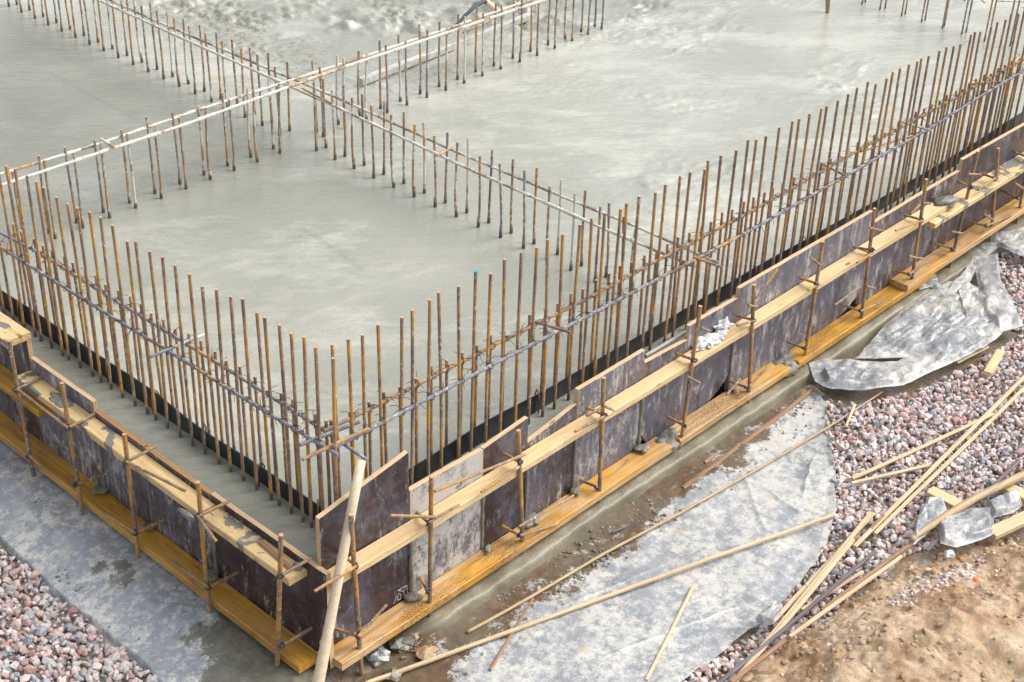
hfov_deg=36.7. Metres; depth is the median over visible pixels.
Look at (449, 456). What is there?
waterstop strip
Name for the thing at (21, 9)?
rebar rod
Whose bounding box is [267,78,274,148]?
rebar rod
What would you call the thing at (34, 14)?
rebar rod
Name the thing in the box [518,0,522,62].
rebar rod
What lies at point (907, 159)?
rebar rod
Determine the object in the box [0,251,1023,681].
ground
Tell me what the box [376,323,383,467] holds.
rebar rod
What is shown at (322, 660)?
leaning pole
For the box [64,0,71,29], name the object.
rebar rod
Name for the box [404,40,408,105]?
rebar rod
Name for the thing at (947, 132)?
rebar rod
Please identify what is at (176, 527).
plywood panel
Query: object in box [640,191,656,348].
rebar rod
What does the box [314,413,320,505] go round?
rebar rod
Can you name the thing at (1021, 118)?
rebar rod
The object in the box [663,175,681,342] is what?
rebar rod
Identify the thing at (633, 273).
rebar rod
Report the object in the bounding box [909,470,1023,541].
wood pole
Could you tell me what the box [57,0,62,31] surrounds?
rebar rod
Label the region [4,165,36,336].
rebar rod
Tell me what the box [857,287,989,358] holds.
plastic sheet
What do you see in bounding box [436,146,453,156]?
spacer bar
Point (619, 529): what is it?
wood lath
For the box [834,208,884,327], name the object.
formwork stake
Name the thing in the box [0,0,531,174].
rebar bar
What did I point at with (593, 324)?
rebar rod
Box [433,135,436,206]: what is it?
rebar rod
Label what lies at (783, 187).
rebar rod
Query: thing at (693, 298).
rebar rod
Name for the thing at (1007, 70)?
rebar rod
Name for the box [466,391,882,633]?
wood stick
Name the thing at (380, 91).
rebar rod
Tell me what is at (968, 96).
rebar rod
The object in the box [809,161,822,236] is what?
rebar rod
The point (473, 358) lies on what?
rebar rod
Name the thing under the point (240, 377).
rebar bar
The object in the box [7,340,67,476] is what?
formwork stake
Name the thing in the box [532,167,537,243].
rebar rod
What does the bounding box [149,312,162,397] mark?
rebar rod
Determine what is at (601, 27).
rebar rod
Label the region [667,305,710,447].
formwork stake
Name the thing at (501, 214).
rebar rod
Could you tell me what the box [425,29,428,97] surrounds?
rebar rod
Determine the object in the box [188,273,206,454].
rebar rod
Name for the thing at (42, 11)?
rebar rod
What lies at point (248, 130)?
rebar rod
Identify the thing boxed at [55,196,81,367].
rebar rod
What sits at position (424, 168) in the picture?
rebar rod
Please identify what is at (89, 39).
rebar rod
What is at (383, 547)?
plank
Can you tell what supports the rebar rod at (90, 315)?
on the concrete slab
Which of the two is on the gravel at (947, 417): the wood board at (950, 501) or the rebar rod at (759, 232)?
the wood board at (950, 501)
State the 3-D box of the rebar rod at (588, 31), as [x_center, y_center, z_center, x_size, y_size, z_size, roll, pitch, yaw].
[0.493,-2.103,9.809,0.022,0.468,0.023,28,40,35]
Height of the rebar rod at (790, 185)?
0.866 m
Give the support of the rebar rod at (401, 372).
on the concrete slab
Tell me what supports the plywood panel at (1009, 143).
attached to the formwork stake at (991, 218)
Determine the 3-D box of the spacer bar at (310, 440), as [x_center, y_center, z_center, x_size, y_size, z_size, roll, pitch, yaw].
[-0.637,0.322,5.396,0.244,0.016,0.016,-21,39,-32]
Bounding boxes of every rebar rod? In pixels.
[0,174,25,328]
[0,237,14,320]
[0,284,5,314]
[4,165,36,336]
[11,171,22,230]
[12,223,26,305]
[13,168,42,341]
[18,0,22,12]
[20,230,34,310]
[25,175,53,348]
[31,0,36,18]
[33,237,45,317]
[35,181,64,355]
[38,155,48,233]
[41,0,44,16]
[41,244,56,325]
[42,187,70,360]
[43,160,56,238]
[44,0,49,24]
[51,249,63,330]
[53,0,57,22]
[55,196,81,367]
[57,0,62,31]
[63,146,76,223]
[63,255,74,336]
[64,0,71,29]
[66,203,94,376]
[70,0,76,37]
[71,262,86,345]
[72,152,84,228]
[76,207,102,382]
[79,0,85,35]
[83,0,90,44]
[83,270,95,351]
[88,211,112,389]
[92,0,99,42]
[93,139,104,212]
[94,274,105,358]
[97,1,104,50]
[99,142,111,218]
[99,216,123,397]
[104,283,116,365]
[106,0,113,48]
[111,0,119,57]
[111,224,136,406]
[117,289,129,374]
[120,0,128,55]
[120,129,131,203]
[125,240,148,414]
[126,0,134,64]
[126,133,137,208]
[129,295,140,381]
[133,0,143,62]
[134,241,157,420]
[139,303,150,388]
[140,5,149,71]
[145,116,156,193]
[148,250,169,428]
[149,2,158,69]
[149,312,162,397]
[153,125,162,198]
[156,10,164,79]
[161,256,181,437]
[162,318,174,406]
[166,11,173,76]
[171,112,181,184]
[173,18,180,86]
[173,264,194,446]
[174,328,186,416]
[178,117,187,189]
[182,17,189,83]
[187,332,198,425]
[188,26,196,93]
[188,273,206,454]
[197,106,205,174]
[199,25,205,91]
[199,340,210,433]
[200,285,220,464]
[204,32,212,101]
[204,107,211,179]
[213,350,223,442]
[215,31,221,98]
[215,288,231,472]
[221,40,228,107]
[221,92,228,166]
[225,359,235,449]
[228,99,235,170]
[229,295,244,480]
[231,39,238,103]
[238,365,248,457]
[240,48,246,117]
[241,298,258,490]
[246,88,252,157]
[248,47,255,114]
[252,90,258,161]
[253,376,262,466]
[255,312,272,500]
[256,54,263,125]
[263,316,280,505]
[267,52,273,122]
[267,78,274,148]
[274,66,281,133]
[278,83,281,153]
[278,324,292,513]
[279,392,287,483]
[286,61,290,130]
[289,332,304,521]
[291,398,298,490]
[302,336,312,527]
[311,60,317,132]
[312,82,317,150]
[314,346,324,511]
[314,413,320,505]
[319,66,323,136]
[322,78,327,147]
[324,419,331,506]
[329,419,334,501]
[330,344,341,498]
[331,90,336,159]
[331,357,338,500]
[335,55,339,124]
[342,57,346,128]
[342,84,346,156]
[346,338,354,478]
[348,411,351,480]
[351,97,355,168]
[357,50,360,116]
[361,94,365,165]
[361,334,367,478]
[364,53,367,119]
[367,400,371,475]
[370,105,375,178]
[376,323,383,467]
[378,40,381,108]
[382,100,385,174]
[382,391,387,463]
[385,44,388,112]
[390,114,395,187]
[397,34,401,101]
[398,386,399,442]
[400,316,403,452]
[402,111,405,183]
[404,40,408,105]
[410,309,414,485]
[412,124,415,197]
[414,377,417,464]
[418,24,421,93]
[422,122,425,193]
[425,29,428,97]
[426,299,431,475]
[430,365,432,455]
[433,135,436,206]
[437,291,442,468]
[438,21,440,86]
[444,27,447,90]
[444,132,448,203]
[445,359,447,445]
[454,142,458,217]
[456,13,459,79]
[456,285,460,459]
[460,351,463,432]
[463,16,465,83]
[465,138,469,212]
[469,270,477,452]
[473,344,477,427]
[474,7,477,71]
[477,155,480,227]
[481,12,483,75]
[484,273,491,443]
[487,149,493,223]
[487,334,491,418]
[492,3,496,65]
[498,163,502,237]
[498,258,505,433]
[499,4,502,69]
[502,330,505,411]
[509,158,513,233]
[511,0,514,58]
[514,251,522,422]
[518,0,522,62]
[522,170,525,248]
[527,247,538,424]
[527,314,530,398]
[529,0,532,51]
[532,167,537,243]
[536,3,539,55]
[539,309,544,391]
[541,238,549,416]
[545,185,550,259]
[547,0,550,45]
[553,0,557,48]
[553,233,563,408]
[553,302,557,384]
[556,179,562,254]
[563,0,566,38]
[565,292,572,377]
[567,224,581,400]
[569,193,576,270]
[571,0,574,40]
[577,288,584,370]
[580,0,583,31]
[580,190,586,266]
[580,217,593,384]
[587,0,591,34]
[589,279,597,362]
[593,205,601,282]
[593,212,605,376]
[594,0,596,26]
[600,0,603,28]
[602,273,610,355]
[604,202,610,277]
[605,208,621,369]
[614,202,627,364]
[614,265,620,348]
[621,216,623,257]
[625,196,640,357]
[625,261,632,342]
[629,219,635,273]
[637,254,645,335]
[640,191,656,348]
[648,184,666,350]
[648,249,657,329]
[659,243,668,323]
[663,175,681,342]
[670,236,679,316]
[671,171,691,337]
[681,232,690,310]
[685,168,705,328]
[692,227,700,303]
[693,160,709,319]
[702,155,722,314]
[702,221,712,297]
[713,212,723,290]
[715,149,737,306]
[723,209,733,285]
[729,139,749,298]
[734,201,745,278]
[737,139,757,285]
[743,196,754,273]
[748,135,766,279]
[753,192,765,265]
[759,126,780,273]
[764,187,773,261]
[771,120,793,266]
[778,118,800,262]
[783,176,795,250]
[789,113,810,255]
[793,170,803,245]
[797,108,822,250]
[802,166,810,240]
[805,105,827,246]
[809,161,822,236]
[814,100,838,241]
[819,158,831,230]
[826,93,849,234]
[833,87,858,230]
[837,145,849,220]
[844,141,857,217]
[845,81,868,223]
[852,83,876,219]
[862,78,887,213]
[862,134,875,207]
[869,71,893,209]
[875,68,900,218]
[884,64,909,212]
[886,121,898,193]
[889,61,918,209]
[896,58,922,204]
[902,55,929,201]
[902,111,916,184]
[910,108,925,179]
[912,50,940,195]
[919,46,947,191]
[919,104,932,174]
[925,100,940,171]
[927,45,954,186]
[933,43,961,183]
[933,94,947,166]
[940,90,957,162]
[941,34,971,178]
[948,31,975,174]
[948,88,962,157]
[953,31,981,171]
[955,83,968,153]
[962,78,976,149]
[964,26,992,155]
[969,21,998,152]
[970,74,984,141]
[977,19,1006,147]
[977,73,991,140]
[984,13,1012,144]
[984,67,999,135]
[991,13,1019,140]
[991,64,1005,130]
[998,10,1023,136]
[998,60,1012,126]
[1005,46,1023,132]
[1005,58,1019,121]
[1012,74,1023,128]
[1019,105,1023,124]
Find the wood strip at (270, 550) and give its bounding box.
[257,539,292,568]
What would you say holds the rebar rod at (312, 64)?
on the concrete slab
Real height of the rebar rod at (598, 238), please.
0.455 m
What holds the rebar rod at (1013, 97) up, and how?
on the concrete slab
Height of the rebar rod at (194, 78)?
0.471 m
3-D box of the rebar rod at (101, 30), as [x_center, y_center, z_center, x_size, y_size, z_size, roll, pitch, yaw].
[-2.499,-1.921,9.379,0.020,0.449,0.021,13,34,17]
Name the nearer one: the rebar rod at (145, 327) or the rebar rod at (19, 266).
the rebar rod at (145, 327)
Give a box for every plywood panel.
[0,339,43,442]
[30,356,101,484]
[95,410,151,522]
[145,446,214,568]
[210,492,333,668]
[315,450,408,644]
[409,447,482,590]
[480,416,527,548]
[527,402,576,514]
[574,348,644,486]
[641,338,687,442]
[679,297,737,420]
[724,210,871,389]
[855,169,959,304]
[946,123,1023,242]
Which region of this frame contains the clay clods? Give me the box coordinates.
[747,535,1023,681]
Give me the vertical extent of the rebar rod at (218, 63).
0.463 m
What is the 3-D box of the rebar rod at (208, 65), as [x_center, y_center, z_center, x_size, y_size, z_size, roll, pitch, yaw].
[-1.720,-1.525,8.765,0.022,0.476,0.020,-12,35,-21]
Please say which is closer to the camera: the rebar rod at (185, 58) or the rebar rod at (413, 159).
the rebar rod at (413, 159)
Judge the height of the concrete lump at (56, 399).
0.020 m
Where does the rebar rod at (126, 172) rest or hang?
on the concrete slab
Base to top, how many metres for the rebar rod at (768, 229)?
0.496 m
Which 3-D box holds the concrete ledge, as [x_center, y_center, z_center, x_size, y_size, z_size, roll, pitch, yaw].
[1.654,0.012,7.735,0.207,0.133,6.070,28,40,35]
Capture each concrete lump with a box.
[49,392,73,408]
[177,508,194,521]
[292,561,302,571]
[655,427,683,453]
[772,351,800,378]
[933,195,959,208]
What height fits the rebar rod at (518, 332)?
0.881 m
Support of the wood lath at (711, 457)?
on the plastic sheet at (621, 637)
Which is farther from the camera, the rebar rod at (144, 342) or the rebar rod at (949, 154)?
the rebar rod at (949, 154)
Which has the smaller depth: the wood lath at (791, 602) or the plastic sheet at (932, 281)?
the wood lath at (791, 602)
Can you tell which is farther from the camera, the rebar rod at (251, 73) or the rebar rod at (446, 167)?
the rebar rod at (251, 73)
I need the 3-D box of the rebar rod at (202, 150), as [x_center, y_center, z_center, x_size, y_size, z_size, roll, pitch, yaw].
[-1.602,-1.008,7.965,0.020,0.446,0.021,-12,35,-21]
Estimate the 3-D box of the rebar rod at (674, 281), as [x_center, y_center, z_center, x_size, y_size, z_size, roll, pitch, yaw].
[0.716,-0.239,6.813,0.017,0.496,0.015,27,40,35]
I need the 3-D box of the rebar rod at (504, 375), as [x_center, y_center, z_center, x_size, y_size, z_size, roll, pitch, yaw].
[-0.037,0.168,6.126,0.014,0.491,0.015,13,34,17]
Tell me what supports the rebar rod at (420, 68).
on the concrete slab
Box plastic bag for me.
[691,316,734,351]
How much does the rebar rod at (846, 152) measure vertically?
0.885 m
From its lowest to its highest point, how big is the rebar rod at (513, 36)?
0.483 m
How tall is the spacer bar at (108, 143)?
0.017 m
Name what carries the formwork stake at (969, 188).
on the ground
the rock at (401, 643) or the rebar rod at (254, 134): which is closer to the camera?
the rock at (401, 643)
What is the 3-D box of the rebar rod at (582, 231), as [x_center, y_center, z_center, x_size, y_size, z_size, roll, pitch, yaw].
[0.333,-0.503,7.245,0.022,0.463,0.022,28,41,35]
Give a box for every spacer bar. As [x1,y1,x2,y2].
[99,137,115,148]
[149,333,204,357]
[299,420,359,446]
[301,87,332,104]
[301,427,369,460]
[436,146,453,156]
[535,320,571,333]
[693,256,722,268]
[822,163,846,176]
[860,135,912,152]
[898,120,931,131]
[972,80,1007,84]
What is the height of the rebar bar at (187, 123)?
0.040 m
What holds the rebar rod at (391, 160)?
on the concrete slab
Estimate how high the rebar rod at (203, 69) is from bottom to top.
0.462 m
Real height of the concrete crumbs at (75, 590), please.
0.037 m
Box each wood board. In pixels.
[926,486,975,508]
[990,511,1023,539]
[1000,484,1023,501]
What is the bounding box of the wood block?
[983,349,1004,376]
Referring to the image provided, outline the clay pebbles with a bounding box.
[781,538,1023,681]
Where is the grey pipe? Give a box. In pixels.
[645,329,685,357]
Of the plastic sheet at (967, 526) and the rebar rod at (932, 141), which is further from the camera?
the rebar rod at (932, 141)
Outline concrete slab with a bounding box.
[0,0,1023,563]
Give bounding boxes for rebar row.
[861,0,1023,45]
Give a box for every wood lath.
[365,513,834,681]
[488,598,533,670]
[610,524,629,533]
[645,584,694,680]
[681,388,814,488]
[703,452,717,463]
[717,550,876,681]
[729,543,912,681]
[736,538,854,681]
[738,511,872,681]
[775,512,874,622]
[788,555,902,637]
[800,571,862,610]
[820,545,907,610]
[845,404,855,427]
[850,464,929,484]
[851,413,993,479]
[852,375,1023,547]
[870,514,884,528]
[873,386,1023,534]
[925,459,1020,551]
[954,345,988,363]
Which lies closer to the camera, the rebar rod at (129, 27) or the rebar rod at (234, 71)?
the rebar rod at (234, 71)
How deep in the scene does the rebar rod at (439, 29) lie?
9.04 m
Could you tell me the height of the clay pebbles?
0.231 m
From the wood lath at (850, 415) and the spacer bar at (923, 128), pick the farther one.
the spacer bar at (923, 128)
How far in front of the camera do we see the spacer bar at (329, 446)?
5.32 m
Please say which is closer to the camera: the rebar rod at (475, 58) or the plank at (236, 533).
the plank at (236, 533)
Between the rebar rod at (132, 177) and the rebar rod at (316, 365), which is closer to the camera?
the rebar rod at (316, 365)
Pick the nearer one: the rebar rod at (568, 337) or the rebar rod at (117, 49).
the rebar rod at (568, 337)
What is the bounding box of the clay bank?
[740,532,1023,681]
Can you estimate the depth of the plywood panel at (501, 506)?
6.06 m
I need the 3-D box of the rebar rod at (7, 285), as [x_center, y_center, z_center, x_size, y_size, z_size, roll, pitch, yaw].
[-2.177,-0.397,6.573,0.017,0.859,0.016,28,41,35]
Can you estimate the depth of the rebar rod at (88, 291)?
6.15 m
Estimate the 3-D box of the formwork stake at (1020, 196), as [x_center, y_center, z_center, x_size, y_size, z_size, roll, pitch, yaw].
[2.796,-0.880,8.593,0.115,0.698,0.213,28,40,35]
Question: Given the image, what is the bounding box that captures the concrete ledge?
[396,214,1023,638]
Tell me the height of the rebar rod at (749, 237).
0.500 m
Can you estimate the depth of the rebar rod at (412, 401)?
5.58 m
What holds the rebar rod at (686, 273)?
on the concrete slab
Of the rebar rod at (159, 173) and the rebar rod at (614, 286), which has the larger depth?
the rebar rod at (159, 173)
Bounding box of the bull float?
[359,0,533,84]
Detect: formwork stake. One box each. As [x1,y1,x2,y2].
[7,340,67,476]
[59,382,106,515]
[101,433,185,559]
[173,481,238,612]
[275,533,312,666]
[314,513,387,675]
[389,475,459,617]
[434,429,573,553]
[574,376,614,502]
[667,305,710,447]
[726,268,778,402]
[786,241,824,365]
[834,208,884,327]
[892,178,931,295]
[933,151,981,268]
[968,147,1011,241]
[1004,151,1023,223]
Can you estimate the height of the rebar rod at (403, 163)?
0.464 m
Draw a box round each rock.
[366,645,390,666]
[384,666,401,681]
[389,635,413,650]
[408,631,418,641]
[415,645,439,660]
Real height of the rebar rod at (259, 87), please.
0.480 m
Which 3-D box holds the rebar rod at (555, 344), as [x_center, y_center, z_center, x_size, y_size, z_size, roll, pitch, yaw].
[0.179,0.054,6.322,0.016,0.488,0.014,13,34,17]
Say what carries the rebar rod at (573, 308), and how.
on the concrete slab
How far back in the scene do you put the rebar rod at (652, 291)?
6.70 m
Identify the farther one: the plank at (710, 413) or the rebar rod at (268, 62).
the rebar rod at (268, 62)
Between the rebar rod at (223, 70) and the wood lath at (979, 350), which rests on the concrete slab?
the rebar rod at (223, 70)
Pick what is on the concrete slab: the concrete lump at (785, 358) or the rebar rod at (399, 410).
the rebar rod at (399, 410)
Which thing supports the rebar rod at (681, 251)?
on the concrete slab
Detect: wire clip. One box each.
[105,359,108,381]
[150,390,159,413]
[257,461,264,486]
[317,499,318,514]
[534,389,539,413]
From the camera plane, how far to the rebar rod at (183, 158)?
7.80 m
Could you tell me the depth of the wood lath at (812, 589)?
6.03 m
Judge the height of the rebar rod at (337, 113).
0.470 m
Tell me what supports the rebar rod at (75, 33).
on the concrete slab
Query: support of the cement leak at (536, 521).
on the plank at (390, 623)
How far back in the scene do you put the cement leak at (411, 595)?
5.82 m
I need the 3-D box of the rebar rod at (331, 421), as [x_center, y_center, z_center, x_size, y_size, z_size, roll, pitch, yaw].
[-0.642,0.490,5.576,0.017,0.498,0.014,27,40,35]
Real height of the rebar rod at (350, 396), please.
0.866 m
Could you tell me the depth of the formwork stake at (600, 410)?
6.26 m
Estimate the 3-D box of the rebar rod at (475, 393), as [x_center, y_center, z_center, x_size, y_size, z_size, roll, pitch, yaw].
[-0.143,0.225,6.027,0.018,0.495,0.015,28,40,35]
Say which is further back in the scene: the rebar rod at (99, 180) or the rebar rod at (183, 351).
the rebar rod at (99, 180)
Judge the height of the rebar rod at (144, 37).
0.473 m
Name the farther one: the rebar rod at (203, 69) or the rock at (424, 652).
the rebar rod at (203, 69)
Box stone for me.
[943,550,954,557]
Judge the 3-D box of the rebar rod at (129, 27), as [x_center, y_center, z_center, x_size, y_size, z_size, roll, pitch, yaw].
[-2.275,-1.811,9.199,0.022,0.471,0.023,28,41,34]
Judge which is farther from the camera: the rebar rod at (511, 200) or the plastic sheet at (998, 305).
the plastic sheet at (998, 305)
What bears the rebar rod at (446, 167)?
on the concrete slab
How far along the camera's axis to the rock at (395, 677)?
5.65 m
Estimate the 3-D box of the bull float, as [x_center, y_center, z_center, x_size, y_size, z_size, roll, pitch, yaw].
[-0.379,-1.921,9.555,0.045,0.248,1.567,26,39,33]
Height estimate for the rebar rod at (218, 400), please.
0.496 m
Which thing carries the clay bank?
on the ground
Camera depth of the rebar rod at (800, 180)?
7.11 m
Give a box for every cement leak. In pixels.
[91,443,108,493]
[141,479,155,529]
[208,529,218,581]
[403,541,423,601]
[480,497,491,552]
[524,470,539,527]
[569,439,580,494]
[633,397,650,452]
[726,341,737,392]
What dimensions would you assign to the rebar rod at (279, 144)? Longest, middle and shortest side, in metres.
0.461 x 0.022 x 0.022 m
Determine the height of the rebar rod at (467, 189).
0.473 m
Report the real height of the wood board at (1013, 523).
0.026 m
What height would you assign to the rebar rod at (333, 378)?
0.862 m
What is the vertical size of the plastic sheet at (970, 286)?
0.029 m
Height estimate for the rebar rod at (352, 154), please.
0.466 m
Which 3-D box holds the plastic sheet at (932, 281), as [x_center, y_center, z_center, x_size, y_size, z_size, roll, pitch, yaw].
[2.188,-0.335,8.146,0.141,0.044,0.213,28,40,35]
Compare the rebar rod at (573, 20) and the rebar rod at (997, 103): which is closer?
the rebar rod at (997, 103)
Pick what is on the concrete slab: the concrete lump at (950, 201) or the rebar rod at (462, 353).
the rebar rod at (462, 353)
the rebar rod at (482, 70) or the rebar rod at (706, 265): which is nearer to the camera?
the rebar rod at (706, 265)
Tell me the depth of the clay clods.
5.89 m
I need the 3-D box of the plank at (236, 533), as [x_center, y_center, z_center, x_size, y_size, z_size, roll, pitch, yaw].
[-0.938,0.734,5.565,0.515,0.035,0.084,28,40,35]
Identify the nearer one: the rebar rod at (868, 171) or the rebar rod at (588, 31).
the rebar rod at (868, 171)
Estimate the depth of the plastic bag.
6.77 m
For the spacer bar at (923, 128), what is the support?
on the rebar bar at (575, 322)
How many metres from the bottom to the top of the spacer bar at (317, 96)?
0.013 m
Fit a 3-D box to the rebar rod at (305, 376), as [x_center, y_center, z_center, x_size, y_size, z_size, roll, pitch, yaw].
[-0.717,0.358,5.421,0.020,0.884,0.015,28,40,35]
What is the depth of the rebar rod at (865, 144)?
7.45 m
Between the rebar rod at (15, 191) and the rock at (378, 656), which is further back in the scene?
the rebar rod at (15, 191)
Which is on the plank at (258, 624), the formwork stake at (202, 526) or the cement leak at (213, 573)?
the cement leak at (213, 573)
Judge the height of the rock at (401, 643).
0.063 m
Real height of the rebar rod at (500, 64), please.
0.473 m
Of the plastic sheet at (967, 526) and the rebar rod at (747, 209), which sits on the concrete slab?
the rebar rod at (747, 209)
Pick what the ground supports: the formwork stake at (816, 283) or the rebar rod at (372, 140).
the formwork stake at (816, 283)
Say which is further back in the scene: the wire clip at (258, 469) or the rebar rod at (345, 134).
the rebar rod at (345, 134)
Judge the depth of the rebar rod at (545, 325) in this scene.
6.04 m
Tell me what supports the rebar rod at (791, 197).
on the concrete slab
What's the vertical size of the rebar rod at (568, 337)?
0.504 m
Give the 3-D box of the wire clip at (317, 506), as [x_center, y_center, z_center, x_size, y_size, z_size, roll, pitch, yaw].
[-0.706,0.634,5.631,0.007,0.130,0.066,-1,32,-5]
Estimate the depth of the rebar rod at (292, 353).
5.41 m
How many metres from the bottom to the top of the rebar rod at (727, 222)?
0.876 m
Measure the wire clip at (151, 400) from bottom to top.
0.130 m
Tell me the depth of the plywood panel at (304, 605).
5.63 m
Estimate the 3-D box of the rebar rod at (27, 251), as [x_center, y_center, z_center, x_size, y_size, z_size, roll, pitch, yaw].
[-2.016,-0.322,6.447,0.017,0.878,0.016,27,40,35]
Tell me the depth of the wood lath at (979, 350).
7.61 m
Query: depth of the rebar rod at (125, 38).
9.32 m
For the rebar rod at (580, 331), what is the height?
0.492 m
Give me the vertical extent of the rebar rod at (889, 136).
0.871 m
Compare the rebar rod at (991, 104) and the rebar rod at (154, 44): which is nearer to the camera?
the rebar rod at (991, 104)
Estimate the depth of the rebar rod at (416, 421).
5.80 m
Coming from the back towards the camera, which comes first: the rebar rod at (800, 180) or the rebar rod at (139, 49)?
the rebar rod at (139, 49)
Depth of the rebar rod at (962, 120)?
8.37 m
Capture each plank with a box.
[0,312,31,347]
[0,363,53,417]
[0,411,317,672]
[18,370,214,514]
[203,505,306,585]
[328,328,740,586]
[333,437,672,670]
[665,359,790,446]
[730,249,866,337]
[786,274,933,365]
[859,202,947,255]
[890,195,1023,290]
[923,152,1023,228]
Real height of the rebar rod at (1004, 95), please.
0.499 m
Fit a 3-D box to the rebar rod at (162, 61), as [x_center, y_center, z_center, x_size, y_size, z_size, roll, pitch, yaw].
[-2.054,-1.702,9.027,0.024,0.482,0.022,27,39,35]
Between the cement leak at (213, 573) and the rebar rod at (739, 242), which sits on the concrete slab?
the rebar rod at (739, 242)
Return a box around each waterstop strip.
[0,291,320,519]
[409,112,1023,485]
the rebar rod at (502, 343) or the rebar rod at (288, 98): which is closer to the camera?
the rebar rod at (502, 343)
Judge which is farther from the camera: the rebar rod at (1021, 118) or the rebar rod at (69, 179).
the rebar rod at (1021, 118)
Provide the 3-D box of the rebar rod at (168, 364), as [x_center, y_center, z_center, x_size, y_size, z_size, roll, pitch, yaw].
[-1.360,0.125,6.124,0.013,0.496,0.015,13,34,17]
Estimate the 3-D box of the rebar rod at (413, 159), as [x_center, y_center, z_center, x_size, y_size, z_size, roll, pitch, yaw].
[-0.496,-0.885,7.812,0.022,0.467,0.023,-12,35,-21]
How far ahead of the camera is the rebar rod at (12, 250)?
6.52 m
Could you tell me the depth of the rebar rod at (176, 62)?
8.93 m
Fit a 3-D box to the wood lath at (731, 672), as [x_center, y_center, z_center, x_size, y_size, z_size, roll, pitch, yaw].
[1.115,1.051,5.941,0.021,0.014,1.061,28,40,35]
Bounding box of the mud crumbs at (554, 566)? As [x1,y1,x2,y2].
[398,351,874,671]
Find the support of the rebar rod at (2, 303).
on the concrete slab
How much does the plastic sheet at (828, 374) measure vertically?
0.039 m
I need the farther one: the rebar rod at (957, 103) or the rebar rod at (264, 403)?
the rebar rod at (957, 103)
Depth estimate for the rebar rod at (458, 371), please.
5.72 m
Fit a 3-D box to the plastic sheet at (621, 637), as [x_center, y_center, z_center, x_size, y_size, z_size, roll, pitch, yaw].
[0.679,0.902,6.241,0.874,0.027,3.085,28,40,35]
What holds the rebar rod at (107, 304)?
on the concrete slab
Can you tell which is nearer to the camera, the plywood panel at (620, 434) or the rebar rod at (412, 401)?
the rebar rod at (412, 401)
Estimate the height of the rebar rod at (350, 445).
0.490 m
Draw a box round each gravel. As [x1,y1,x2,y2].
[0,544,157,681]
[683,335,1023,681]
[999,251,1023,331]
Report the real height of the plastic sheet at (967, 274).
0.038 m
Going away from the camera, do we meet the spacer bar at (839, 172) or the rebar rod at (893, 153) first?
the spacer bar at (839, 172)
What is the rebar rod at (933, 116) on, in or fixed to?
on the concrete slab
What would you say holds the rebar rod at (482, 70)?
on the concrete slab
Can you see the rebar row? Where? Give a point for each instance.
(946, 11)
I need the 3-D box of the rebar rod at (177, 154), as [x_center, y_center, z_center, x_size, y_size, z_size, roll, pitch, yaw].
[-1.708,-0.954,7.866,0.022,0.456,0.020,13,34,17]
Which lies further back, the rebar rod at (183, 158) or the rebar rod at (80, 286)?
the rebar rod at (183, 158)
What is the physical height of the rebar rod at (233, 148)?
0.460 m
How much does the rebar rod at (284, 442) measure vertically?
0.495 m
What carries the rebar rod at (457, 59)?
on the concrete slab
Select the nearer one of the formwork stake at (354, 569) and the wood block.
the formwork stake at (354, 569)
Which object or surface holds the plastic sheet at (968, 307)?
on the plastic sheet at (914, 327)
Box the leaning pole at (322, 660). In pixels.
[312,459,365,681]
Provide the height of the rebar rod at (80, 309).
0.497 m
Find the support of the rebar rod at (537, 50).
on the concrete slab
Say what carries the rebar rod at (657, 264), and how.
on the concrete slab
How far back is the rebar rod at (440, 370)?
5.66 m
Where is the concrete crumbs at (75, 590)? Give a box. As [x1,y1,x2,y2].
[33,498,244,681]
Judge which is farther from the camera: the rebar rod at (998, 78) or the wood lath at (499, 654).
the rebar rod at (998, 78)
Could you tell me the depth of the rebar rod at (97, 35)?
9.52 m
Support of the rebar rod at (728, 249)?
on the concrete slab
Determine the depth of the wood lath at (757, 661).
5.73 m
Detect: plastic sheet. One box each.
[0,440,326,681]
[358,381,836,681]
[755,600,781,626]
[809,320,1011,389]
[820,367,866,382]
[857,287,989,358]
[882,313,932,344]
[912,496,946,545]
[917,273,938,289]
[932,281,979,292]
[937,241,1003,310]
[938,507,993,546]
[957,288,996,347]
[974,253,1023,331]
[985,488,1021,517]
[992,227,1023,256]
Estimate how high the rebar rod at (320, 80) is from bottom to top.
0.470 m
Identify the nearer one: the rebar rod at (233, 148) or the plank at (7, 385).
the plank at (7, 385)
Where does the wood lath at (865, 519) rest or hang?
on the wood lath at (791, 602)
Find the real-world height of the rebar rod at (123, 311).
0.886 m
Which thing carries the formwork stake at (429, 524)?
on the ground
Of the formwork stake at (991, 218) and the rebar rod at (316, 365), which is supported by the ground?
the formwork stake at (991, 218)
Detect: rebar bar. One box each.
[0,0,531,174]
[0,231,368,461]
[0,241,338,456]
[2,0,547,185]
[97,0,695,267]
[108,0,719,263]
[323,54,1023,432]
[331,64,1023,448]
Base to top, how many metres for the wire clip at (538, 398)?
0.130 m
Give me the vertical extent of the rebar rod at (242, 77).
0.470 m
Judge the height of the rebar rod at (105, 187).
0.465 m
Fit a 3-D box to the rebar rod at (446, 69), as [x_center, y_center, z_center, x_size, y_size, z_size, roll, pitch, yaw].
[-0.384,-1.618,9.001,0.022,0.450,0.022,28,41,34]
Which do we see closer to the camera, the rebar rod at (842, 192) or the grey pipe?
the grey pipe

